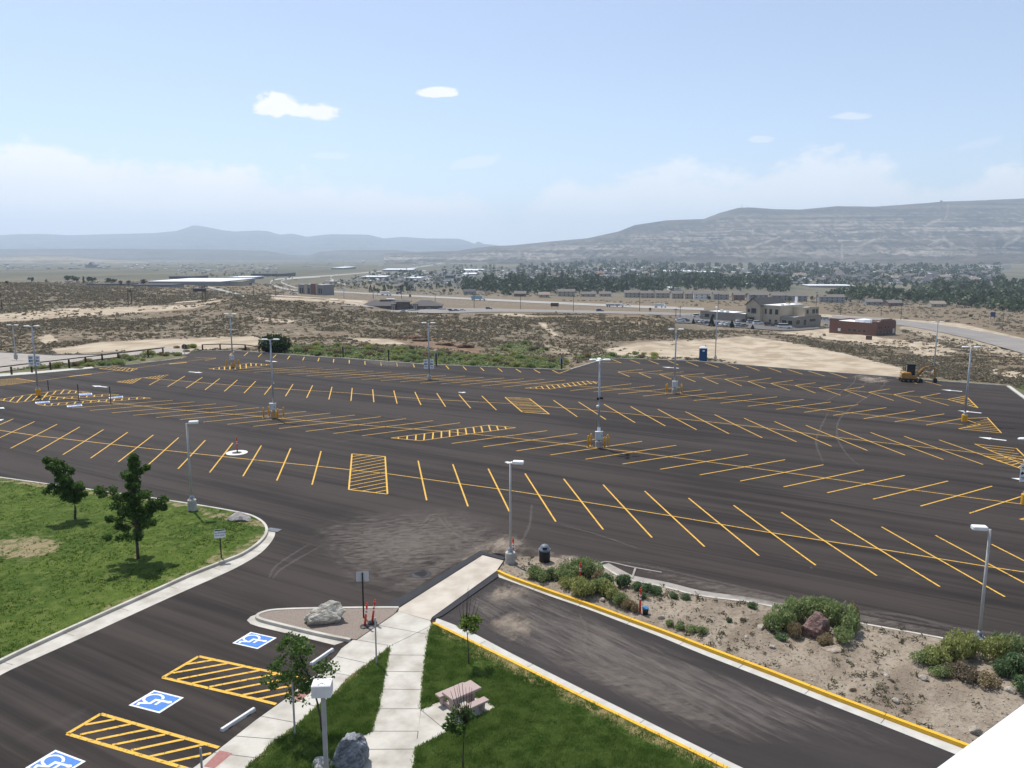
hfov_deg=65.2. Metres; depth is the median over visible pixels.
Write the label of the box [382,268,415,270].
flat roofed building
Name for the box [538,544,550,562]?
trash can
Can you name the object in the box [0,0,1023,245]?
sky
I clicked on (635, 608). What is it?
bush
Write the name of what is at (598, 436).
lamp post
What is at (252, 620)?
gutter
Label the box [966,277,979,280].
house
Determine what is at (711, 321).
spruce tree
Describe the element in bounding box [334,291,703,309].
highway
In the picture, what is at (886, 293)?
tree
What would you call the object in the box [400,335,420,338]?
rock ledge
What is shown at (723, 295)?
house
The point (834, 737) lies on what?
driveway
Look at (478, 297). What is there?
box truck
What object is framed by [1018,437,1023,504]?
lamp post
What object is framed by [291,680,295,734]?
sign post
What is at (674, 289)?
flat roofed building
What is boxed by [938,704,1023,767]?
parapet
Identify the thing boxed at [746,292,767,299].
house
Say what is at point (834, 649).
boulder
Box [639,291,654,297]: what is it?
house
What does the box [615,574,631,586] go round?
bush
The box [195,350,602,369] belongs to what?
kerb
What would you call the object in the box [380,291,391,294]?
box truck
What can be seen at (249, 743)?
pavement
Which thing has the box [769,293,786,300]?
house
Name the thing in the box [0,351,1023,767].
parking lot
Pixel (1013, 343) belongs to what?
road
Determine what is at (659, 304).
box truck
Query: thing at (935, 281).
tree
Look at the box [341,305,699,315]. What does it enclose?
road
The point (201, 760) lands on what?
sign post
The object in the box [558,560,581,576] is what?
bush
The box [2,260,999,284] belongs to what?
distant town
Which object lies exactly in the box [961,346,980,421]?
lamp post
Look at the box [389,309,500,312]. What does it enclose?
parking area
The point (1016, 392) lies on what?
kerb
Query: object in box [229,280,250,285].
flat roofed building
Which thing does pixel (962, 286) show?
tree
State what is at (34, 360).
lamp post
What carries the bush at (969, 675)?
on the planting bed at (937, 715)
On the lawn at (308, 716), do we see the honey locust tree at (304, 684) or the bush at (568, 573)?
the honey locust tree at (304, 684)
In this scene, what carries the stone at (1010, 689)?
on the planting bed at (937, 715)
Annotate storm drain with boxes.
[268,528,282,531]
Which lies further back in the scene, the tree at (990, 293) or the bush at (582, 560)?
the tree at (990, 293)
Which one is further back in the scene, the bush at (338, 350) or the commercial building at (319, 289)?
the commercial building at (319, 289)
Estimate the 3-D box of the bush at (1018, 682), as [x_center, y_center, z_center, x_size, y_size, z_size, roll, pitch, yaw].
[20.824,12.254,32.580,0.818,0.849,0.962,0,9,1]
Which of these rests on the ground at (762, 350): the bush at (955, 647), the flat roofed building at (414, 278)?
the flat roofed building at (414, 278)
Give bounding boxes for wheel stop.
[220,707,255,731]
[309,648,333,664]
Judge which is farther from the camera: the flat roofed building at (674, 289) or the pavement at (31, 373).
the flat roofed building at (674, 289)
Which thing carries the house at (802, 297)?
on the ground at (762, 350)
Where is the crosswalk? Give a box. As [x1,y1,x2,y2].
[398,555,502,621]
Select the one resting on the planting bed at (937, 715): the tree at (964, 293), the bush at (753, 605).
the bush at (753, 605)
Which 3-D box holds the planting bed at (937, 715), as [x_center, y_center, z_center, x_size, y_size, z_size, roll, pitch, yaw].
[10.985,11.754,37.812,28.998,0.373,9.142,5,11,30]
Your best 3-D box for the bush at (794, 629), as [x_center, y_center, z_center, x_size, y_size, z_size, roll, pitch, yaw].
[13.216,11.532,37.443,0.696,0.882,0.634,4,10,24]
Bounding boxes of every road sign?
[214,529,225,557]
[356,572,368,617]
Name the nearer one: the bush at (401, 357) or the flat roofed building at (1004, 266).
the bush at (401, 357)
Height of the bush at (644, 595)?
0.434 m
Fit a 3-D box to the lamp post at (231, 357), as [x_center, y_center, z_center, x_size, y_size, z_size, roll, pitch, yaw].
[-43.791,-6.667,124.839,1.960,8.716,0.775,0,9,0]
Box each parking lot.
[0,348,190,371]
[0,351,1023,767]
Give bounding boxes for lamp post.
[7,324,17,358]
[23,325,40,395]
[186,420,198,511]
[224,313,235,366]
[261,339,279,417]
[311,678,332,767]
[422,322,434,379]
[505,460,523,564]
[589,358,610,447]
[668,329,683,392]
[714,307,717,358]
[931,321,943,373]
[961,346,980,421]
[970,524,991,650]
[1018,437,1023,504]
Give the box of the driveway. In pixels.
[435,577,954,767]
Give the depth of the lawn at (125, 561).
47.86 m
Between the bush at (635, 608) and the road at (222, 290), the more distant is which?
the road at (222, 290)
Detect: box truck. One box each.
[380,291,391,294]
[471,296,485,299]
[654,303,665,307]
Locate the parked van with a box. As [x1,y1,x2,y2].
[777,323,791,327]
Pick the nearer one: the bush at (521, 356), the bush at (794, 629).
the bush at (794, 629)
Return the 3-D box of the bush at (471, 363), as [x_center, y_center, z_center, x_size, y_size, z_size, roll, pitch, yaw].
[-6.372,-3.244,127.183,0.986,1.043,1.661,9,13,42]
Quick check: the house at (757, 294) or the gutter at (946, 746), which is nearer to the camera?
the gutter at (946, 746)
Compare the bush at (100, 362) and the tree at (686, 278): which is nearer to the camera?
the bush at (100, 362)
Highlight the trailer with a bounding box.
[193,288,205,291]
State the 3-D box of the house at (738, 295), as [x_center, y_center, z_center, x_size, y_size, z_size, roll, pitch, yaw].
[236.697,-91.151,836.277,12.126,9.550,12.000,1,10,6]
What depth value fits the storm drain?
52.26 m
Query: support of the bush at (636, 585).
on the planting bed at (937, 715)
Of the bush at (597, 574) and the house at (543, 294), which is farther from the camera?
the house at (543, 294)
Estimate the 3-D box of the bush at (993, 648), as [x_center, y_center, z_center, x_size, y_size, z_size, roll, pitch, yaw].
[21.369,11.674,35.339,1.605,1.257,1.085,2,10,14]
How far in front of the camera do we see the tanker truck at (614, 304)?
666.88 m
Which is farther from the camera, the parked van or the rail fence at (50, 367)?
the parked van
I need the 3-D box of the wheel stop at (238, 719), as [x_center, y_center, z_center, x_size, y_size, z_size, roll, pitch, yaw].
[-10.621,13.011,31.042,0.190,0.133,1.632,5,11,29]
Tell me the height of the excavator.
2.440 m
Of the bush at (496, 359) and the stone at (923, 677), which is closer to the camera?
the stone at (923, 677)
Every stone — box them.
[757,624,763,630]
[891,697,899,703]
[918,675,928,679]
[968,725,982,735]
[1003,686,1016,693]
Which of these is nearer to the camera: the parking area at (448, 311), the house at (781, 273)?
the parking area at (448, 311)
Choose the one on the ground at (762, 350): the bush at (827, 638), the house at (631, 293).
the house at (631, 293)
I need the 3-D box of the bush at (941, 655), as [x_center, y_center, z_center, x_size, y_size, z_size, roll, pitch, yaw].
[18.474,11.870,34.935,1.234,1.007,1.158,0,9,-1]
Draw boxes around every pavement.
[0,367,93,376]
[194,611,431,767]
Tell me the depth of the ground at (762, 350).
300.47 m
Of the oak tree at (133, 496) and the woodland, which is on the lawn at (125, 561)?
the oak tree at (133, 496)
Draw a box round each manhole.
[226,450,247,454]
[410,570,431,578]
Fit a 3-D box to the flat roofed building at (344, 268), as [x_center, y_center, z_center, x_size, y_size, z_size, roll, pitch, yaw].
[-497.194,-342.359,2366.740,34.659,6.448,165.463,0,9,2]
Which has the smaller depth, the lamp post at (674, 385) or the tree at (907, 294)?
the lamp post at (674, 385)
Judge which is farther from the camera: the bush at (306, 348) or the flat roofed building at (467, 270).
the flat roofed building at (467, 270)
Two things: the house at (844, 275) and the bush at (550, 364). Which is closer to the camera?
the bush at (550, 364)
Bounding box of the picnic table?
[435,680,488,719]
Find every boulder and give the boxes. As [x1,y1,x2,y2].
[227,512,250,521]
[304,600,345,624]
[312,756,330,767]
[330,732,368,767]
[800,611,829,638]
[820,645,842,652]
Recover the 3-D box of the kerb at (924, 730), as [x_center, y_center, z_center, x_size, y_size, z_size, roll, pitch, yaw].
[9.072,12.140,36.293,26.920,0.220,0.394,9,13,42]
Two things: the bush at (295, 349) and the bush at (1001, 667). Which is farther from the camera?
the bush at (295, 349)
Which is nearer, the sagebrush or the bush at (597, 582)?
the bush at (597, 582)
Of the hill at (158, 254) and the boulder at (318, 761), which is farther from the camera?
the hill at (158, 254)
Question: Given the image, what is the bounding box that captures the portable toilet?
[699,345,706,360]
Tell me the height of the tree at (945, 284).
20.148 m
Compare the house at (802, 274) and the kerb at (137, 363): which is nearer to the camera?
the kerb at (137, 363)
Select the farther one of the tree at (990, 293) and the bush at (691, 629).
the tree at (990, 293)
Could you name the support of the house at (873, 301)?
on the ground at (762, 350)
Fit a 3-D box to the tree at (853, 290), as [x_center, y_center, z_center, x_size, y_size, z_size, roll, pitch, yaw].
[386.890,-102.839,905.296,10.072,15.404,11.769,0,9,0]
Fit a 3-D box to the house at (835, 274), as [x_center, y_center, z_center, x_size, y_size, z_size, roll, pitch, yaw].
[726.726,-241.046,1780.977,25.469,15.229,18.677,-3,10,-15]
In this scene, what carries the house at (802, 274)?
on the ground at (762, 350)
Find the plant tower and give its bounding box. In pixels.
[85,262,96,267]
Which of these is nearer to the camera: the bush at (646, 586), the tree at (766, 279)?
the bush at (646, 586)
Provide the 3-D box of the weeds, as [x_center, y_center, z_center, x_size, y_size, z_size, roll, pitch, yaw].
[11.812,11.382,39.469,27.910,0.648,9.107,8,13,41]
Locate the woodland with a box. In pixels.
[176,258,1023,311]
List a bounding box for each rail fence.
[0,348,163,373]
[202,344,259,351]
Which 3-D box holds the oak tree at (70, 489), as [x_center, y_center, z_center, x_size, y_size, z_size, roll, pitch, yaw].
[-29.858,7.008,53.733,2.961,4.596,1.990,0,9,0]
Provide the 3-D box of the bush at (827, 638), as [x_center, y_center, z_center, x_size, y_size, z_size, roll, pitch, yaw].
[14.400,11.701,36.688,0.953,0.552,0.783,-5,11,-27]
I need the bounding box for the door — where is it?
[701,349,705,359]
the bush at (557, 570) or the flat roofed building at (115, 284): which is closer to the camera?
the bush at (557, 570)
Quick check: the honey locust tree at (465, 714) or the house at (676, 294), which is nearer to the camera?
the honey locust tree at (465, 714)
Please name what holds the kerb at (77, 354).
on the ground at (762, 350)
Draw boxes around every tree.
[41,456,88,518]
[91,453,169,558]
[259,631,339,731]
[441,684,476,767]
[457,588,482,663]
[491,282,501,288]
[623,280,629,290]
[680,276,689,281]
[708,316,714,326]
[728,280,737,289]
[731,274,739,280]
[751,278,760,284]
[762,277,771,281]
[850,286,857,294]
[879,290,890,295]
[892,288,903,293]
[902,291,914,298]
[925,293,933,298]
[931,279,945,286]
[941,280,951,286]
[941,287,953,293]
[955,291,970,298]
[959,283,968,289]
[970,295,980,302]
[980,281,987,288]
[980,295,987,305]
[982,291,993,297]
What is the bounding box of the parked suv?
[752,320,763,323]
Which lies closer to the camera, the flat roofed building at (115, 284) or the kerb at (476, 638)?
the kerb at (476, 638)
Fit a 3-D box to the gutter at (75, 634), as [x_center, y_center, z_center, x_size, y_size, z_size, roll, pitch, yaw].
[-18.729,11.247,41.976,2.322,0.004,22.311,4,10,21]
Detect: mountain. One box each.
[0,225,497,254]
[384,198,1023,264]
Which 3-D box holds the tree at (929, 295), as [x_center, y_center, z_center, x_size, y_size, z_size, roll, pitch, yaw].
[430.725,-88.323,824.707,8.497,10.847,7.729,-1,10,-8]
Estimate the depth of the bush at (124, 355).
136.09 m
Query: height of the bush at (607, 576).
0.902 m
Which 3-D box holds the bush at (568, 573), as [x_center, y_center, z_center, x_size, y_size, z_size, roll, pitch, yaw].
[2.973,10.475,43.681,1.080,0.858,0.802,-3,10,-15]
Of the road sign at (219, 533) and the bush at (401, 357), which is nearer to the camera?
the road sign at (219, 533)
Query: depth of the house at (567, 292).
882.01 m
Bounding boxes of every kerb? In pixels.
[0,477,267,663]
[3,347,164,354]
[94,358,180,367]
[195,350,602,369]
[255,606,398,642]
[497,570,968,747]
[569,558,1021,653]
[601,561,661,572]
[605,358,1005,385]
[1007,386,1023,398]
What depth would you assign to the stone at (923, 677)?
33.73 m
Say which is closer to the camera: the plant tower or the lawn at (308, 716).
the lawn at (308, 716)
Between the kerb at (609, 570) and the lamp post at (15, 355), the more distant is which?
the lamp post at (15, 355)
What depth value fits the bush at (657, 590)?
41.80 m
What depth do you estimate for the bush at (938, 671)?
34.07 m
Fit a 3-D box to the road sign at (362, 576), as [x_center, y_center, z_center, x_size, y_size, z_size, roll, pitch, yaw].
[-7.326,10.369,39.344,0.620,2.370,0.080,0,9,-3]
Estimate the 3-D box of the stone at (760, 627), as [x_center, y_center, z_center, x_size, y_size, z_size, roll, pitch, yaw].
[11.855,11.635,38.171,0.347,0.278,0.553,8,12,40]
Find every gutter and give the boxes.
[0,531,274,674]
[247,615,343,644]
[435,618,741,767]
[498,574,963,753]
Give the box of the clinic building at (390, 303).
[363,298,443,309]
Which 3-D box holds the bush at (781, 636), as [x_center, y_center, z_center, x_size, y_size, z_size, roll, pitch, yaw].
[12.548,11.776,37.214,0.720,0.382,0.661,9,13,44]
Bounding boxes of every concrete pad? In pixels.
[363,733,369,743]
[416,698,494,746]
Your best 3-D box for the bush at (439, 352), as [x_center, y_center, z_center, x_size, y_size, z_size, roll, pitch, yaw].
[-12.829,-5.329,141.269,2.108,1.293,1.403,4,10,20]
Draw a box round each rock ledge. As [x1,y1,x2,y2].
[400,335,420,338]
[412,338,427,341]
[435,342,456,345]
[456,344,474,347]
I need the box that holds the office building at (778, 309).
[700,296,820,326]
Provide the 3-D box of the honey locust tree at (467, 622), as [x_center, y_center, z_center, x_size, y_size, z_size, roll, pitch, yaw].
[-1.855,10.604,34.793,1.150,3.745,1.061,0,9,0]
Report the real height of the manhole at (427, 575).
0.026 m
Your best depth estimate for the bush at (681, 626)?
38.21 m
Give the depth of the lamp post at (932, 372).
128.80 m
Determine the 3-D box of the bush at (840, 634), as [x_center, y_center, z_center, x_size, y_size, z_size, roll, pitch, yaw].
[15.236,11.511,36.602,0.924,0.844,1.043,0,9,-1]
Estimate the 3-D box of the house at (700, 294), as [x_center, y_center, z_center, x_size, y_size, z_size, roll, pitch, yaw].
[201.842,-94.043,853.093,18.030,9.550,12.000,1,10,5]
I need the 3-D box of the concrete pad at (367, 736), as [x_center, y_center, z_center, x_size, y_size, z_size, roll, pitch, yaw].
[-5.740,13.379,29.037,0.945,0.101,2.263,-1,9,-4]
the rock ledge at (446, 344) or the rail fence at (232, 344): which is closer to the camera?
the rail fence at (232, 344)
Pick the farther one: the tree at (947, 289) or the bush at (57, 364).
the tree at (947, 289)
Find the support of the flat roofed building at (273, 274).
on the ground at (762, 350)
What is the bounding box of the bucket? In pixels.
[642,605,648,614]
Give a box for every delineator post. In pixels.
[360,602,369,628]
[367,599,376,624]
[579,562,581,577]
[639,587,641,612]
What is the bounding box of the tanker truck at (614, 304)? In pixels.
[606,303,623,306]
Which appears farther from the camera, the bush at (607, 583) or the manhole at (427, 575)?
the manhole at (427, 575)
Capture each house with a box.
[463,289,475,293]
[514,291,526,296]
[538,292,549,297]
[557,289,575,296]
[579,291,595,296]
[598,291,611,296]
[623,290,640,297]
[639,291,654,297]
[654,291,669,297]
[670,291,682,298]
[683,291,692,298]
[692,291,710,298]
[712,292,728,299]
[732,292,744,299]
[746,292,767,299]
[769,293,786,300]
[771,272,784,275]
[786,293,807,301]
[791,273,806,277]
[816,294,844,302]
[832,272,844,276]
[840,274,851,277]
[857,274,868,277]
[862,299,882,304]
[883,300,903,305]
[911,277,923,281]
[920,279,932,283]
[924,274,937,277]
[927,301,946,306]
[938,274,950,277]
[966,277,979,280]
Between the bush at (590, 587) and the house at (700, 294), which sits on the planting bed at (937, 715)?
the bush at (590, 587)
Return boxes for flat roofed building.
[87,283,138,285]
[132,283,183,286]
[148,278,254,285]
[169,275,208,278]
[228,276,263,278]
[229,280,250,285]
[251,273,295,275]
[331,267,355,268]
[361,276,390,278]
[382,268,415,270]
[404,277,423,279]
[445,274,455,278]
[463,269,484,271]
[667,287,680,290]
[800,284,854,288]
[967,264,1010,268]
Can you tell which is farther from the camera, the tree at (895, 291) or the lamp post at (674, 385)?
the tree at (895, 291)
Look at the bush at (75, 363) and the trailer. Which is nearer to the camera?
the bush at (75, 363)
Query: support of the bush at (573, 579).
on the planting bed at (937, 715)
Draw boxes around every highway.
[270,263,440,291]
[281,277,315,287]
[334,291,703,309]
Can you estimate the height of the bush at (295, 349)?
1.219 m
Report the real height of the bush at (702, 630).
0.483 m
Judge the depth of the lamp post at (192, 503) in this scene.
55.44 m
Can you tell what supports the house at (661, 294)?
on the ground at (762, 350)
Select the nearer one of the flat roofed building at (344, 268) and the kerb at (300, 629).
the kerb at (300, 629)
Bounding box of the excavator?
[898,363,936,382]
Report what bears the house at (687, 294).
on the ground at (762, 350)
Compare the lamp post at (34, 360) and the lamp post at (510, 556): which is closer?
the lamp post at (510, 556)
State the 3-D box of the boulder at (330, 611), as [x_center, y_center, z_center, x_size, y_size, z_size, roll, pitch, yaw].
[-9.150,11.276,39.211,2.058,1.373,1.432,-1,10,-8]
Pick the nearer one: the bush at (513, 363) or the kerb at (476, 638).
the kerb at (476, 638)
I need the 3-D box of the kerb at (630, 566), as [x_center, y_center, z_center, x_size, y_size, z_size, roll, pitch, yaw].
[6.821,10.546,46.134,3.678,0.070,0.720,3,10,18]
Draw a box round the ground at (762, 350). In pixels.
[0,260,1023,394]
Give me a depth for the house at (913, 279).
1573.13 m
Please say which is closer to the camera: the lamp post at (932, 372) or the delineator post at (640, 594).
the delineator post at (640, 594)
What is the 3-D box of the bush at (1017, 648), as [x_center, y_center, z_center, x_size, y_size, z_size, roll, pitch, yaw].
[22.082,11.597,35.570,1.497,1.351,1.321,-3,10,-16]
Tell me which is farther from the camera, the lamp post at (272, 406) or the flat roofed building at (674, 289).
the flat roofed building at (674, 289)
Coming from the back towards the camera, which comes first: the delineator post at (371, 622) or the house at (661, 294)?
the house at (661, 294)
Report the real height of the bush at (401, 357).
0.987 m
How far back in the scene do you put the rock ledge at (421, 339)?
173.41 m
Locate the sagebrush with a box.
[0,280,1023,388]
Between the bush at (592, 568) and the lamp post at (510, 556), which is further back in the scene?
the lamp post at (510, 556)
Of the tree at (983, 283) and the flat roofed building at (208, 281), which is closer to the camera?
the flat roofed building at (208, 281)
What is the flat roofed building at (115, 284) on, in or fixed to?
on the ground at (762, 350)
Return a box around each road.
[208,287,243,296]
[269,295,362,302]
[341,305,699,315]
[832,315,1023,352]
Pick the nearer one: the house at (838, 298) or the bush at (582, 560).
the bush at (582, 560)
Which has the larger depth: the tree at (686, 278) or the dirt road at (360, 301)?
the tree at (686, 278)
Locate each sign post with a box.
[199,747,202,767]
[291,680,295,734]
[374,617,376,662]
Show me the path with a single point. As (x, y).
(392, 742)
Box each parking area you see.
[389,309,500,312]
[673,314,829,329]
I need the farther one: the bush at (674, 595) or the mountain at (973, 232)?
the mountain at (973, 232)
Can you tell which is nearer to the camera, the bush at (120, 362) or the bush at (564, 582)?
the bush at (564, 582)
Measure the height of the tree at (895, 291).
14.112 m
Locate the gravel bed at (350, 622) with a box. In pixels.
[259,608,397,640]
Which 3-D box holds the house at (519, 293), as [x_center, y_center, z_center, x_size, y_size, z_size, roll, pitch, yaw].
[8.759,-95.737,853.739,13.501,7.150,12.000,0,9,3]
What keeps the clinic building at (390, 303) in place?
on the ground at (762, 350)
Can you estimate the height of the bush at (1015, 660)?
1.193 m
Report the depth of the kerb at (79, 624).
42.38 m
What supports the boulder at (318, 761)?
on the lawn at (308, 716)
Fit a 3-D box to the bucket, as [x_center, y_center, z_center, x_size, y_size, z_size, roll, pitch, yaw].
[6.657,11.265,39.906,0.336,0.468,0.328,0,9,0]
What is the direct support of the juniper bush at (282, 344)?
on the ground at (762, 350)
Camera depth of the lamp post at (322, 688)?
22.65 m
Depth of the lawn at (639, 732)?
30.81 m
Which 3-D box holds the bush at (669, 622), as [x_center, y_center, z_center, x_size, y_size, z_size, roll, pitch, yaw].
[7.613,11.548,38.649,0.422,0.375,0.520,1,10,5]
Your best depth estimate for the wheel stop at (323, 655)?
35.76 m
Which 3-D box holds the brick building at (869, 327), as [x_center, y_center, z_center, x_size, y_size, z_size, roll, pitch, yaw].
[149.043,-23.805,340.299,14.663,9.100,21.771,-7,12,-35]
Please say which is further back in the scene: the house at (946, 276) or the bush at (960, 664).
the house at (946, 276)
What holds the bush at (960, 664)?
on the planting bed at (937, 715)
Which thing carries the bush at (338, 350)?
on the ground at (762, 350)
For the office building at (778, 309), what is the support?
on the ground at (762, 350)
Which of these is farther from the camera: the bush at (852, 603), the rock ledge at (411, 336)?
the rock ledge at (411, 336)
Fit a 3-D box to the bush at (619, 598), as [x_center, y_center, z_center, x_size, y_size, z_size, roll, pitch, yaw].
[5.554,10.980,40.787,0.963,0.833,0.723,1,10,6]
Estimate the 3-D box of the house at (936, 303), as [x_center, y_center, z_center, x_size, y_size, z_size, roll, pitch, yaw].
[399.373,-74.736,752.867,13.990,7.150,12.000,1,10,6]
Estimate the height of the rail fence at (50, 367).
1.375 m
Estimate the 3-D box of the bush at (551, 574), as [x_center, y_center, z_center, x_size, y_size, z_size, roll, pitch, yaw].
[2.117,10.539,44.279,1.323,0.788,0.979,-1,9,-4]
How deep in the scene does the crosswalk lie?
42.89 m
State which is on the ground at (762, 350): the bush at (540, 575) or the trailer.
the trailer
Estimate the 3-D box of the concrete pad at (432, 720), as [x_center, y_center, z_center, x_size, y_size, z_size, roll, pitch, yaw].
[-2.677,13.014,31.213,3.935,0.105,1.931,-9,13,-42]
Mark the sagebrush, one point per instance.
(95, 292)
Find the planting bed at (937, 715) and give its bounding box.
[500,556,1023,743]
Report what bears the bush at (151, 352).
on the ground at (762, 350)
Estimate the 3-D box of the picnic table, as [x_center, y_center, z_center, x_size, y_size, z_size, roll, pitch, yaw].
[-1.985,12.480,31.736,1.417,0.785,1.736,-8,12,-39]
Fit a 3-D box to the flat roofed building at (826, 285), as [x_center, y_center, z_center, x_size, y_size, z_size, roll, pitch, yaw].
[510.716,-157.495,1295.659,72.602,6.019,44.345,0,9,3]
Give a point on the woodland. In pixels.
(666, 279)
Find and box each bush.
[51,361,62,367]
[70,361,79,365]
[83,362,95,366]
[96,360,106,364]
[114,360,125,364]
[120,353,129,357]
[141,350,155,354]
[258,331,292,352]
[293,347,302,351]
[303,346,312,350]
[332,348,341,353]
[395,355,406,359]
[434,350,443,355]
[467,361,475,365]
[490,356,500,361]
[509,361,520,366]
[515,354,525,357]
[525,362,535,367]
[526,565,543,577]
[534,568,549,580]
[542,567,556,579]
[546,362,555,367]
[553,568,563,578]
[556,568,575,578]
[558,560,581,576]
[558,575,570,588]
[568,576,587,595]
[571,556,593,574]
[572,580,595,595]
[581,560,604,576]
[589,578,603,592]
[591,570,602,579]
[596,573,614,583]
[597,577,615,595]
[606,586,619,599]
[612,592,628,605]
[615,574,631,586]
[621,597,634,610]
[630,603,638,612]
[631,581,641,589]
[638,592,649,599]
[640,582,652,591]
[649,585,662,595]
[665,619,673,625]
[669,591,678,598]
[674,621,684,629]
[678,592,690,599]
[685,624,698,632]
[696,625,708,634]
[747,601,758,609]
[762,612,783,632]
[768,603,796,629]
[773,632,789,640]
[783,595,817,621]
[787,621,801,637]
[798,595,826,616]
[812,594,836,624]
[816,631,833,644]
[825,599,859,626]
[833,625,854,644]
[840,612,860,633]
[849,601,859,617]
[908,648,937,664]
[923,643,952,665]
[927,664,954,677]
[936,631,971,661]
[942,660,974,678]
[947,627,980,658]
[956,664,979,683]
[977,669,1002,688]
[978,635,1016,659]
[990,630,1023,653]
[990,657,1016,678]
[1001,651,1023,674]
[1011,674,1023,692]
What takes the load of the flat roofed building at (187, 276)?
on the ground at (762, 350)
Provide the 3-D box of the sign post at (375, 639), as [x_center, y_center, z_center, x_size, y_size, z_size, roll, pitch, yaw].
[-5.944,11.227,34.915,0.060,2.194,0.070,0,9,0]
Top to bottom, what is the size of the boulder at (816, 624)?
1.490 m
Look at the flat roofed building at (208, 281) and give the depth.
845.97 m
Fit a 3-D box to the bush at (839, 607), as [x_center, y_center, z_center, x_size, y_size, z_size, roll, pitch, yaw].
[15.638,10.995,38.163,1.284,1.464,1.764,-6,11,-31]
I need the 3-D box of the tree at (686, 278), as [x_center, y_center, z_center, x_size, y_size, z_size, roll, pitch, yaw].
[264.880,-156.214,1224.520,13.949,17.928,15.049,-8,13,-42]
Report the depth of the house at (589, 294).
899.47 m
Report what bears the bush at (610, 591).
on the planting bed at (937, 715)
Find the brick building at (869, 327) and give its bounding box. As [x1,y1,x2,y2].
[829,318,895,335]
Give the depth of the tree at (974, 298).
737.93 m
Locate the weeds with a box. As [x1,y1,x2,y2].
[503,554,1013,739]
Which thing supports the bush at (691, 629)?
on the planting bed at (937, 715)
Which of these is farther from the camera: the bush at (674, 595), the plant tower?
the plant tower
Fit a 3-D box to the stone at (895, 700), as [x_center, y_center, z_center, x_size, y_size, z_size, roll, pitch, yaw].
[15.403,12.695,32.079,0.362,0.240,0.305,-8,12,-40]
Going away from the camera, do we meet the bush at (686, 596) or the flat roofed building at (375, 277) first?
the bush at (686, 596)
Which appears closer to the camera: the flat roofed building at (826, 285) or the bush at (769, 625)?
the bush at (769, 625)
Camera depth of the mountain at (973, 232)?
5371.56 m
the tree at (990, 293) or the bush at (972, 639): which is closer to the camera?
the bush at (972, 639)
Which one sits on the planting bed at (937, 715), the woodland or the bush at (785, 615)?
the bush at (785, 615)
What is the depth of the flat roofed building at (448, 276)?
1416.21 m
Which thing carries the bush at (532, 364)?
on the ground at (762, 350)
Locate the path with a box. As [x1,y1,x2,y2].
[363,626,430,767]
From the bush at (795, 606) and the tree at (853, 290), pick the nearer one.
the bush at (795, 606)
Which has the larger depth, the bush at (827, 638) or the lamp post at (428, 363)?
the lamp post at (428, 363)
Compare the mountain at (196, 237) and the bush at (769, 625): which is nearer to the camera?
the bush at (769, 625)
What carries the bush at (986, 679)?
on the planting bed at (937, 715)
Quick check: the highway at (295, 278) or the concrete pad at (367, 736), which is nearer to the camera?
the concrete pad at (367, 736)
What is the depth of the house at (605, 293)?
926.39 m
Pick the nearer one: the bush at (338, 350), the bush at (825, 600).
the bush at (825, 600)
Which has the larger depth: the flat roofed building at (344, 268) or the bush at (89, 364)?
the flat roofed building at (344, 268)
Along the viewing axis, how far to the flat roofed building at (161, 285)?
734.84 m
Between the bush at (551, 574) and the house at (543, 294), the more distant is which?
the house at (543, 294)
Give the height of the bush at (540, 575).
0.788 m
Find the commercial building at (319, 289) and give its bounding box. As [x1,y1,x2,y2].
[298,284,333,294]
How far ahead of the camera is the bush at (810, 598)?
38.83 m
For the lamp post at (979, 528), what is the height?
6.057 m
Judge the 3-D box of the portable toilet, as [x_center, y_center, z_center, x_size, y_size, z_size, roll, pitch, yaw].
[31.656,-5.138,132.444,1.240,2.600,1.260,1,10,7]
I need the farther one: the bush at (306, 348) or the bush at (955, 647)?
the bush at (306, 348)
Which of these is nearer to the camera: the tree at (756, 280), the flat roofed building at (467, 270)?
the tree at (756, 280)
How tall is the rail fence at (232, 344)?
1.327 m
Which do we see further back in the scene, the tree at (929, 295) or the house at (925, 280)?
the house at (925, 280)
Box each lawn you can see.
[0,478,264,656]
[250,647,388,767]
[416,624,720,767]
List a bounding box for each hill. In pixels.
[0,249,410,259]
[0,256,158,263]

